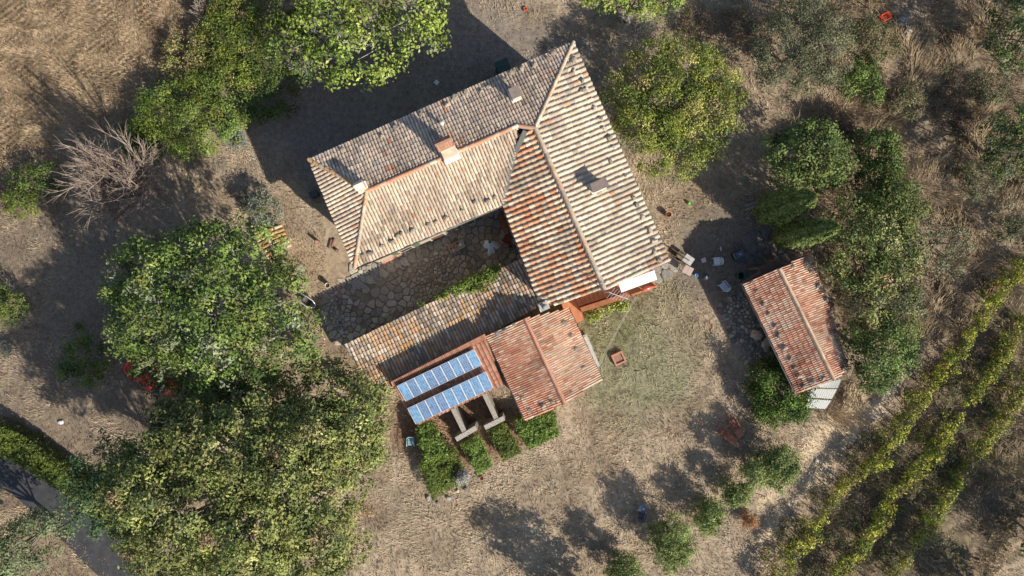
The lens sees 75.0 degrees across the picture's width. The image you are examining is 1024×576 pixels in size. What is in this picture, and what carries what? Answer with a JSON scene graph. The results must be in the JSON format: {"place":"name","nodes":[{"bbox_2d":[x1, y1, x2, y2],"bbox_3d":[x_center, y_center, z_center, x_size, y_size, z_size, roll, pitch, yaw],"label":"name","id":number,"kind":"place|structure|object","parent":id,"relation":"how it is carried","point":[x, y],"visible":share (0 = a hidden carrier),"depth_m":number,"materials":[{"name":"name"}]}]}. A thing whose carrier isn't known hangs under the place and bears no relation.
{"place":"outdoors","nodes":[
{"label":"outdoors","id":0,"kind":"place"},
{"bbox_2d":[0,451,158,575],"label":"road","id":1,"kind":"structure","parent":0,"point":[26,488],"depth_m":49.95,"materials":[{"name":"grey asphalt"}]},
{"bbox_2d":[320,207,520,346],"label":"courtyard paving","id":2,"kind":"structure","parent":0,"point":[406,291],"depth_m":49.99,"materials":[{"name":"stone"}]},
{"bbox_2d":[349,231,454,288],"bbox_3d":[-8.184,-2.623,49.994,9.145,0.171,2.368,-25,90,0],"label":"stone ledge","id":3,"kind":"object","parent":2,"relation":"on","point":[375,274],"visible":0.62,"depth_m":49.94,"materials":[{"name":"grey stone"}]},
{"bbox_2d":[0,0,1023,575],"bbox_3d":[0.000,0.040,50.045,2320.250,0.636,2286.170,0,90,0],"label":"ground","id":4,"kind":"structure","parent":0,"point":[476,24],"depth_m":50.05,"materials":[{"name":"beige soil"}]},
{"bbox_2d":[0,279,28,328],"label":"round shrub","id":5,"kind":"object","parent":4,"relation":"on","point":[5,303],"visible":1,"depth_m":47.92,"materials":[{"name":"green plant"}]},
{"bbox_2d":[0,181,39,222],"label":"round shrub","id":6,"kind":"object","parent":4,"relation":"on","point":[21,202],"visible":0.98,"depth_m":48.37,"materials":[{"name":"green plant"}]},
{"bbox_2d":[1,159,67,205],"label":"round shrub","id":7,"kind":"object","parent":4,"relation":"on","point":[32,170],"visible":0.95,"depth_m":48.42,"materials":[{"name":"green plant"}]},
{"bbox_2d":[0,505,74,575],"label":"tree crown","id":8,"kind":"object","parent":4,"relation":"on","point":[37,534],"visible":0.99,"depth_m":45.11,"materials":[{"name":"green plant"}]},
{"bbox_2d":[0,415,97,517],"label":"hedge","id":9,"kind":"object","parent":4,"relation":"on","point":[45,469],"visible":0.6,"depth_m":48.38,"materials":[{"name":"green plant"}]},
{"bbox_2d":[55,330,113,391],"bbox_3d":[-31.063,5.233,48.733,4.059,2.948,4.309,29,90,0],"label":"round shrub","id":10,"kind":"object","parent":4,"relation":"on","point":[66,367],"visible":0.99,"depth_m":47.97,"materials":[{"name":"green plant"}]},
{"bbox_2d":[42,118,179,239],"bbox_3d":[-26.365,-6.889,45.563,8.169,8.875,7.749,0,90,0],"label":"bare tree","id":11,"kind":"object","parent":4,"relation":"on","point":[110,164],"visible":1,"depth_m":44.47,"materials":[{"name":"grey plant"}]},
{"bbox_2d":[54,428,180,544],"bbox_3d":[-24.399,13.012,44.694,7.644,11.034,6.417,17,90,0],"label":"oak tree","id":12,"kind":"object","parent":4,"relation":"on","point":[86,504],"visible":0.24,"depth_m":40.79,"materials":[{"name":"green plant"}]},
{"bbox_2d":[115,116,160,160],"bbox_3d":[-27.334,-10.893,49.215,3.554,1.973,3.664,0,90,0],"label":"bramble mound","id":13,"kind":"object","parent":4,"relation":"on","point":[124,150],"visible":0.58,"depth_m":48.73,"materials":[{"name":"green plant"}]},
{"bbox_2d":[121,357,176,398],"bbox_3d":[-26.902,6.544,49.273,4.010,1.455,2.040,38,90,0],"label":"parked car","id":14,"kind":"object","parent":4,"relation":"on","point":[126,365],"visible":0.34,"depth_m":48.91,"materials":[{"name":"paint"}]},
{"bbox_2d":[0,0,335,267],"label":"field stubble","id":15,"kind":"object","parent":4,"relation":"on","point":[105,97],"visible":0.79,"depth_m":49.94,"materials":[{"name":"beige plant"}]},
{"bbox_2d":[127,65,247,163],"bbox_3d":[-23.516,-12.580,48.391,8.891,3.622,7.182,0,90,0],"label":"bramble mound","id":16,"kind":"object","parent":4,"relation":"on","point":[181,109],"visible":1,"depth_m":47.72,"materials":[{"name":"green plant"}]},
{"bbox_2d":[157,24,232,94],"bbox_3d":[-23.200,-16.717,49.049,5.578,2.304,5.364,0,90,0],"label":"bramble mound","id":17,"kind":"object","parent":4,"relation":"on","point":[191,52],"visible":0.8,"depth_m":48.60,"materials":[{"name":"green plant"}]},
{"bbox_2d":[188,0,208,26],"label":"bare shrub","id":18,"kind":"object","parent":4,"relation":"on","point":[198,14],"visible":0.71,"depth_m":48.53,"materials":[{"name":"grey plant"}]},
{"bbox_2d":[95,210,325,410],"bbox_3d":[-18.701,1.546,44.035,14.129,12.381,12.518,0,90,0],"label":"leafy tree","id":19,"kind":"object","parent":4,"relation":"on","point":[243,298],"visible":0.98,"depth_m":40.00,"materials":[{"name":"green plant"}]},
{"bbox_2d":[214,124,248,150],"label":"silver shrub","id":20,"kind":"object","parent":4,"relation":"on","point":[232,144],"visible":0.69,"depth_m":48.68,"materials":[{"name":"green plant"}]},
{"bbox_2d":[190,0,279,92],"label":"bramble mound","id":21,"kind":"object","parent":4,"relation":"on","point":[213,17],"visible":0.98,"depth_m":47.81,"materials":[{"name":"green plant"}]},
{"bbox_2d":[86,382,386,575],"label":"oak tree","id":22,"kind":"object","parent":4,"relation":"on","point":[257,478],"visible":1,"depth_m":38.10,"materials":[{"name":"green plant"}]},
{"bbox_2d":[184,359,296,441],"bbox_3d":[-18.099,7.553,45.742,8.090,8.931,5.708,0,90,0],"label":"oak tree","id":23,"kind":"object","parent":4,"relation":"on","point":[242,411],"visible":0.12,"depth_m":42.96,"materials":[{"name":"green plant"}]},
{"bbox_2d":[196,52,308,124],"bbox_3d":[-18.976,-14.682,48.905,8.107,2.593,5.600,0,90,0],"label":"bramble mound","id":24,"kind":"object","parent":4,"relation":"on","point":[255,76],"visible":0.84,"depth_m":48.47,"materials":[{"name":"green plant"}]},
{"bbox_2d":[238,185,283,227],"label":"silver shrub","id":25,"kind":"object","parent":4,"relation":"on","point":[255,197],"visible":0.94,"depth_m":48.33,"materials":[{"name":"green plant"}]},
{"bbox_2d":[255,224,291,257],"bbox_3d":[-17.542,-3.443,49.258,2.160,1.485,1.957,-24,90,0],"label":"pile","id":26,"kind":"object","parent":4,"relation":"on","point":[279,227],"visible":0.49,"depth_m":48.87,"materials":[{"name":"wood"}]},
{"bbox_2d":[257,0,333,88],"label":"dark tree","id":27,"kind":"object","parent":4,"relation":"on","point":[278,17],"visible":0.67,"depth_m":46.30,"materials":[{"name":"green plant"}]},
{"bbox_2d":[261,353,392,472],"bbox_3d":[-11.879,8.063,44.928,9.022,10.573,7.851,0,90,0],"label":"oak tree","id":28,"kind":"object","parent":4,"relation":"on","point":[371,400],"visible":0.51,"depth_m":41.22,"materials":[{"name":"green plant"}]},
{"bbox_2d":[278,0,451,93],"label":"fig tree","id":29,"kind":"object","parent":4,"relation":"on","point":[380,27],"visible":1,"depth_m":44.69,"materials":[{"name":"green plant"}]},
{"bbox_2d":[415,420,450,462],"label":"climbing bush","id":30,"kind":"object","parent":4,"relation":"on","point":[425,436],"visible":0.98,"depth_m":48.45,"materials":[{"name":"green plant"}]},
{"bbox_2d":[344,259,537,390],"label":"outbuilding","id":31,"kind":"structure","parent":4,"relation":"on","point":[409,342],"depth_m":46.63,"materials":[{"name":"tile"}]},
{"bbox_2d":[417,263,502,306],"bbox_3d":[-3.497,0.206,48.194,6.494,3.613,1.848,-27,90,0],"label":"climbing vine","id":32,"kind":"object","parent":31,"relation":"attached to","point":[461,285],"visible":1,"depth_m":46.65,"materials":[{"name":"green plant"}]},
{"bbox_2d":[418,445,467,500],"bbox_3d":[-5.093,13.452,49.331,3.165,1.693,3.649,-22,90,0],"label":"hedge","id":33,"kind":"object","parent":4,"relation":"on","point":[435,487],"visible":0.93,"depth_m":48.76,"materials":[{"name":"green plant"}]},
{"bbox_2d":[391,334,504,424],"bbox_3d":[-4.281,6.416,47.638,7.198,4.725,3.813,-26,90,0],"label":"solar shelter","id":34,"kind":"object","parent":4,"relation":"on","point":[451,380],"visible":1,"depth_m":45.71,"materials":[{"name":"terracotta tile"},{"name":"plaster"},{"name":"solar panel glass"}]},
{"bbox_2d":[451,406,478,440],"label":"divider wall","id":35,"kind":"structure","parent":4,"relation":"on","point":[465,430],"depth_m":48.00,"materials":[{"name":"concrete"}]},
{"bbox_2d":[460,433,492,475],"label":"hedge","id":36,"kind":"object","parent":4,"relation":"on","point":[478,462],"visible":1,"depth_m":48.90,"materials":[{"name":"green plant"}]},
{"bbox_2d":[307,40,670,322],"bbox_3d":[-1.214,-4.266,45.054,18.991,10.292,17.276,-24,90,0],"label":"farmhouse","id":37,"kind":"object","parent":4,"relation":"on","point":[558,184],"visible":1,"depth_m":42.47,"materials":[{"name":"tile"}]},
{"bbox_2d":[482,392,504,429],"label":"divider wall","id":38,"kind":"structure","parent":4,"relation":"on","point":[497,417],"depth_m":48.00,"materials":[{"name":"concrete"}]},
{"bbox_2d":[494,57,510,74],"bbox_3d":[-0.658,-16.108,49.055,0.960,1.690,0.860,-24,90,0],"label":"compost bin","id":39,"kind":"object","parent":4,"relation":"on","point":[502,65],"visible":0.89,"depth_m":48.21,"materials":[{"name":"plastic"}]},
{"bbox_2d":[486,421,520,461],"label":"hedge","id":40,"kind":"object","parent":4,"relation":"on","point":[509,447],"visible":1,"depth_m":48.88,"materials":[{"name":"green plant"}]},
{"bbox_2d":[513,408,559,449],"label":"hedge","id":41,"kind":"object","parent":4,"relation":"on","point":[531,430],"visible":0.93,"depth_m":48.55,"materials":[{"name":"green plant"}]},
{"bbox_2d":[485,307,603,420],"bbox_3d":[2.263,4.917,47.485,6.152,5.430,6.455,-25,90,0],"label":"tiled annex","id":42,"kind":"object","parent":4,"relation":"on","point":[540,360],"visible":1,"depth_m":45.30,"materials":[{"name":"tile"}]},
{"bbox_2d":[583,307,604,324],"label":"garden plant","id":43,"kind":"object","parent":4,"relation":"on","point":[595,316],"visible":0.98,"depth_m":49.16,"materials":[{"name":"green plant"}]},
{"bbox_2d":[603,548,646,575],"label":"sapling","id":44,"kind":"object","parent":4,"relation":"on","point":[620,563],"visible":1,"depth_m":47.49,"materials":[{"name":"green plant"}]},
{"bbox_2d":[579,0,686,24],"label":"green tree","id":45,"kind":"object","parent":4,"relation":"on","point":[644,4],"visible":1,"depth_m":45.21,"materials":[{"name":"green plant"}]},
{"bbox_2d":[616,12,662,43],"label":"bare shrub","id":46,"kind":"object","parent":4,"relation":"on","point":[640,25],"visible":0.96,"depth_m":48.16,"materials":[{"name":"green plant"}]},
{"bbox_2d":[652,258,678,282],"bbox_3d":[11.376,-1.316,49.995,2.277,0.170,1.920,0,90,0],"label":"stone step","id":47,"kind":"object","parent":4,"relation":"on","point":[675,268],"visible":0.7,"depth_m":49.95,"materials":[{"name":"beige stone"}]},
{"bbox_2d":[644,510,697,575],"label":"sapling","id":48,"kind":"object","parent":4,"relation":"on","point":[672,541],"visible":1,"depth_m":47.14,"materials":[{"name":"green plant"}]},
{"bbox_2d":[598,30,751,186],"bbox_3d":[11.194,-12.382,47.254,10.860,5.903,10.760,0,90,0],"label":"mulberry tree","id":49,"kind":"object","parent":4,"relation":"on","point":[665,114],"visible":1,"depth_m":45.42,"materials":[{"name":"green plant"}]},
{"bbox_2d":[676,2,710,38],"bbox_3d":[13.321,-19.701,49.436,2.567,1.532,2.668,29,90,0],"label":"brush","id":50,"kind":"object","parent":4,"relation":"on","point":[688,19],"visible":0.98,"depth_m":49.06,"materials":[{"name":"green plant"}]},
{"bbox_2d":[685,492,728,538],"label":"sapling","id":51,"kind":"object","parent":4,"relation":"on","point":[706,519],"visible":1,"depth_m":47.89,"materials":[{"name":"green plant"}]},
{"bbox_2d":[678,43,738,121],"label":"mulberry tree","id":52,"kind":"object","parent":4,"relation":"on","point":[683,90],"visible":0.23,"depth_m":47.16,"materials":[{"name":"green plant"}]},
{"bbox_2d":[716,476,754,509],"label":"sapling","id":53,"kind":"object","parent":4,"relation":"on","point":[735,495],"visible":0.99,"depth_m":48.02,"materials":[{"name":"green plant"}]},
{"bbox_2d":[695,2,780,44],"bbox_3d":[16.890,-19.408,49.337,6.724,1.728,3.030,0,90,0],"label":"brush","id":54,"kind":"object","parent":4,"relation":"on","point":[749,32],"visible":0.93,"depth_m":48.96,"materials":[{"name":"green plant"}]},
{"bbox_2d":[717,292,774,375],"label":"rubble paving","id":55,"kind":"structure","parent":4,"relation":"on","point":[737,304],"depth_m":49.94,"materials":[{"name":"stone"}]},
{"bbox_2d":[739,508,758,529],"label":"dry shrub","id":56,"kind":"object","parent":4,"relation":"on","point":[752,523],"visible":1,"depth_m":49.37,"materials":[{"name":"brown plant"}]},
{"bbox_2d":[733,227,790,277],"bbox_3d":[18.764,-2.520,50.022,4.351,0.117,4.131,0,90,0],"label":"stone apron","id":57,"kind":"object","parent":4,"relation":"on","point":[747,239],"visible":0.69,"depth_m":49.99,"materials":[{"name":"grey stone"}]},
{"bbox_2d":[746,259,780,275],"bbox_3d":[18.431,-1.336,48.818,1.610,2.365,0.950,-24,90,0],"label":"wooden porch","id":58,"kind":"object","parent":57,"relation":"on","point":[773,264],"visible":0.73,"depth_m":47.63,"materials":[{"name":"brown wood"}]},
{"bbox_2d":[735,444,804,496],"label":"sapling","id":59,"kind":"object","parent":4,"relation":"on","point":[771,472],"visible":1,"depth_m":47.25,"materials":[{"name":"green plant"}]},
{"bbox_2d":[742,353,819,429],"bbox_3d":[19.600,7.510,48.451,5.748,3.544,5.902,0,90,0],"label":"round bush","id":60,"kind":"object","parent":4,"relation":"on","point":[797,409],"visible":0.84,"depth_m":47.98,"materials":[{"name":"green plant"}]},
{"bbox_2d":[751,186,817,228],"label":"cypress tree","id":61,"kind":"object","parent":4,"relation":"on","point":[805,201],"visible":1,"depth_m":44.81,"materials":[{"name":"green plant"}]},
{"bbox_2d":[769,516,805,546],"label":"weed clump","id":62,"kind":"object","parent":4,"relation":"on","point":[785,520],"visible":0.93,"depth_m":49.11,"materials":[{"name":"green plant"}]},
{"bbox_2d":[741,252,848,393],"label":"garden shed","id":63,"kind":"structure","parent":4,"relation":"on","point":[796,306],"depth_m":46.65,"materials":[{"name":"tile"}]},
{"bbox_2d":[747,0,859,98],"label":"olive tree","id":64,"kind":"object","parent":4,"relation":"on","point":[807,48],"visible":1,"depth_m":45.93,"materials":[{"name":"green plant"}]},
{"bbox_2d":[771,217,840,251],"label":"cypress tree","id":65,"kind":"object","parent":4,"relation":"on","point":[819,230],"visible":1,"depth_m":44.47,"materials":[{"name":"green plant"}]},
{"bbox_2d":[757,114,859,194],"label":"walnut tree","id":66,"kind":"object","parent":4,"relation":"on","point":[833,159],"visible":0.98,"depth_m":44.82,"materials":[{"name":"green plant"}]},
{"bbox_2d":[800,561,832,575],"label":"weed clump","id":67,"kind":"object","parent":4,"relation":"on","point":[821,569],"visible":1,"depth_m":49.18,"materials":[{"name":"green plant"}]},
{"bbox_2d":[805,379,840,408],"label":"sheet leanto","id":68,"kind":"structure","parent":4,"relation":"on","point":[826,394],"depth_m":48.21,"materials":[{"name":"paint"}]},
{"bbox_2d":[808,484,842,509],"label":"weed clump","id":69,"kind":"object","parent":4,"relation":"on","point":[814,500],"visible":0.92,"depth_m":49.29,"materials":[{"name":"green plant"}]},
{"bbox_2d":[818,527,848,554],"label":"weed clump","id":70,"kind":"object","parent":4,"relation":"on","point":[839,545],"visible":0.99,"depth_m":49.37,"materials":[{"name":"green plant"}]},
{"bbox_2d":[811,101,861,148],"bbox_3d":[23.862,-12.158,49.409,3.952,1.583,3.204,14,90,0],"label":"brush","id":71,"kind":"object","parent":4,"relation":"on","point":[844,115],"visible":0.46,"depth_m":49.02,"materials":[{"name":"green plant"}]},
{"bbox_2d":[837,118,866,146],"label":"bare shrub","id":72,"kind":"object","parent":4,"relation":"on","point":[850,134],"visible":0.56,"depth_m":48.49,"materials":[{"name":"green plant"}]},
{"bbox_2d":[838,444,868,475],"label":"weed clump","id":73,"kind":"object","parent":4,"relation":"on","point":[854,458],"visible":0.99,"depth_m":49.15,"materials":[{"name":"green plant"}]},
{"bbox_2d":[842,499,864,527],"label":"weed clump","id":74,"kind":"object","parent":4,"relation":"on","point":[855,518],"visible":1,"depth_m":49.45,"materials":[{"name":"green plant"}]},
{"bbox_2d":[837,50,887,105],"bbox_3d":[24.940,-15.043,48.386,3.521,3.635,4.075,0,90,0],"label":"green bush","id":75,"kind":"object","parent":4,"relation":"on","point":[860,82],"visible":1,"depth_m":47.45,"materials":[{"name":"green plant"}]},
{"bbox_2d":[855,429,889,458],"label":"weed clump","id":76,"kind":"object","parent":4,"relation":"on","point":[874,442],"visible":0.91,"depth_m":49.43,"materials":[{"name":"green plant"}]},
{"bbox_2d":[843,11,907,65],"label":"olive tree","id":77,"kind":"object","parent":4,"relation":"on","point":[874,43],"visible":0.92,"depth_m":47.29,"materials":[{"name":"green plant"}]},
{"bbox_2d":[860,462,891,500],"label":"weed clump","id":78,"kind":"object","parent":4,"relation":"on","point":[879,484],"visible":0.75,"depth_m":49.42,"materials":[{"name":"green plant"}]},
{"bbox_2d":[818,177,935,301],"bbox_3d":[24.593,-3.310,46.581,7.439,7.264,8.557,0,90,0],"label":"evergreen tree","id":79,"kind":"object","parent":4,"relation":"on","point":[905,226],"visible":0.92,"depth_m":44.38,"materials":[{"name":"green plant"}]},
{"bbox_2d":[732,0,1023,575],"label":"tall dry grass","id":80,"kind":"structure","parent":4,"relation":"on","point":[929,38],"depth_m":49.78,"materials":[{"name":"plant"}]},
{"bbox_2d":[852,125,907,166],"bbox_3d":[26.052,-9.890,47.961,3.724,4.481,3.667,0,90,0],"label":"green bush","id":81,"kind":"object","parent":4,"relation":"on","point":[889,138],"visible":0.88,"depth_m":46.83,"materials":[{"name":"green plant"}]},
{"bbox_2d":[836,300,924,396],"bbox_3d":[25.671,4.146,47.279,5.847,5.873,6.528,43,90,0],"label":"evergreen tree","id":82,"kind":"object","parent":4,"relation":"on","point":[891,332],"visible":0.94,"depth_m":45.60,"materials":[{"name":"green plant"}]},
{"bbox_2d":[836,252,930,339],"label":"evergreen tree","id":83,"kind":"object","parent":4,"relation":"on","point":[908,293],"visible":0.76,"depth_m":44.98,"materials":[{"name":"green plant"}]},
{"bbox_2d":[847,152,923,216],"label":"dark tree","id":84,"kind":"object","parent":4,"relation":"on","point":[885,176],"visible":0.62,"depth_m":45.97,"materials":[{"name":"green plant"}]},
{"bbox_2d":[873,542,898,574],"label":"weed clump","id":85,"kind":"object","parent":4,"relation":"on","point":[888,554],"visible":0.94,"depth_m":49.22,"materials":[{"name":"green plant"}]},
{"bbox_2d":[757,254,1023,575],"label":"vine row","id":86,"kind":"object","parent":4,"relation":"on","point":[919,401],"visible":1,"depth_m":48.72,"materials":[{"name":"green plant"}]},
{"bbox_2d":[890,501,916,522],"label":"weed clump","id":87,"kind":"object","parent":4,"relation":"on","point":[906,508],"visible":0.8,"depth_m":49.43,"materials":[{"name":"green plant"}]},
{"bbox_2d":[884,518,923,548],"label":"weed clump","id":88,"kind":"object","parent":4,"relation":"on","point":[901,541],"visible":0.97,"depth_m":49.23,"materials":[{"name":"green plant"}]},
{"bbox_2d":[886,76,928,122],"bbox_3d":[28.834,-13.617,48.563,3.000,3.284,3.150,32,90,0],"label":"brown bush","id":89,"kind":"object","parent":4,"relation":"on","point":[900,97],"visible":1,"depth_m":47.92,"materials":[{"name":"green plant"}]},
{"bbox_2d":[895,469,924,502],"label":"weed clump","id":90,"kind":"object","parent":4,"relation":"on","point":[914,487],"visible":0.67,"depth_m":49.24,"materials":[{"name":"green plant"}]},
{"bbox_2d":[828,309,1023,575],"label":"vine row","id":91,"kind":"object","parent":4,"relation":"on","point":[915,469],"visible":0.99,"depth_m":48.68,"materials":[{"name":"green plant"}]},
{"bbox_2d":[912,488,942,515],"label":"weed clump","id":92,"kind":"object","parent":4,"relation":"on","point":[934,496],"visible":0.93,"depth_m":49.39,"materials":[{"name":"green plant"}]},
{"bbox_2d":[918,458,952,488],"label":"weed clump","id":93,"kind":"object","parent":4,"relation":"on","point":[932,471],"visible":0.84,"depth_m":49.40,"materials":[{"name":"green plant"}]},
{"bbox_2d":[899,208,977,281],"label":"olive tree","id":94,"kind":"object","parent":4,"relation":"on","point":[948,257],"visible":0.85,"depth_m":47.20,"materials":[{"name":"green plant"}]},
{"bbox_2d":[922,439,965,466],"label":"weed clump","id":95,"kind":"object","parent":4,"relation":"on","point":[949,449],"visible":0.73,"depth_m":49.23,"materials":[{"name":"green plant"}]},
{"bbox_2d":[881,363,1023,575],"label":"vine row","id":96,"kind":"object","parent":4,"relation":"on","point":[1001,418],"visible":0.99,"depth_m":48.75,"materials":[{"name":"green plant"}]},
{"bbox_2d":[929,64,989,133],"bbox_3d":[33.249,-13.976,49.391,4.161,1.620,5.272,12,90,0],"label":"brush","id":97,"kind":"object","parent":4,"relation":"on","point":[946,96],"visible":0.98,"depth_m":49.08,"materials":[{"name":"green plant"}]},
{"bbox_2d":[943,366,977,403],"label":"weed clump","id":98,"kind":"object","parent":4,"relation":"on","point":[951,385],"visible":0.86,"depth_m":49.18,"materials":[{"name":"green plant"}]},
{"bbox_2d":[951,418,981,436],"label":"weed clump","id":99,"kind":"object","parent":4,"relation":"on","point":[971,428],"visible":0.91,"depth_m":49.12,"materials":[{"name":"green plant"}]},
{"bbox_2d":[958,159,1007,202],"bbox_3d":[34.283,-7.904,49.125,3.235,2.153,3.383,0,90,0],"label":"scrub bush","id":100,"kind":"object","parent":4,"relation":"on","point":[975,182],"visible":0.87,"depth_m":48.66,"materials":[{"name":"green plant"}]},
{"bbox_2d":[977,390,1000,420],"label":"weed clump","id":101,"kind":"object","parent":4,"relation":"on","point":[986,401],"visible":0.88,"depth_m":49.49,"materials":[{"name":"green plant"}]},
{"bbox_2d":[966,66,1012,108],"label":"scrub bush","id":102,"kind":"object","parent":4,"relation":"on","point":[983,98],"visible":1,"depth_m":48.69,"materials":[{"name":"green plant"}]},
{"bbox_2d":[974,410,1014,436],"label":"weed clump","id":103,"kind":"object","parent":4,"relation":"on","point":[994,418],"visible":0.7,"depth_m":49.30,"materials":[{"name":"green plant"}]},
{"bbox_2d":[974,0,1023,79],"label":"evergreen tree","id":104,"kind":"object","parent":4,"relation":"on","point":[1017,10],"visible":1,"depth_m":45.83,"materials":[{"name":"green plant"}]},
{"bbox_2d":[976,100,1023,182],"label":"evergreen tree","id":105,"kind":"object","parent":4,"relation":"on","point":[1016,131],"visible":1,"depth_m":46.23,"materials":[{"name":"green plant"}]},
{"bbox_2d":[986,200,1023,244],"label":"scrub bush","id":106,"kind":"object","parent":4,"relation":"on","point":[1017,229],"visible":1,"depth_m":48.71,"materials":[{"name":"green plant"}]},
{"bbox_2d":[998,359,1021,387],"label":"weed clump","id":107,"kind":"object","parent":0,"point":[1008,374],"visible":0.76,"depth_m":49.47,"materials":[{"name":"green plant"}]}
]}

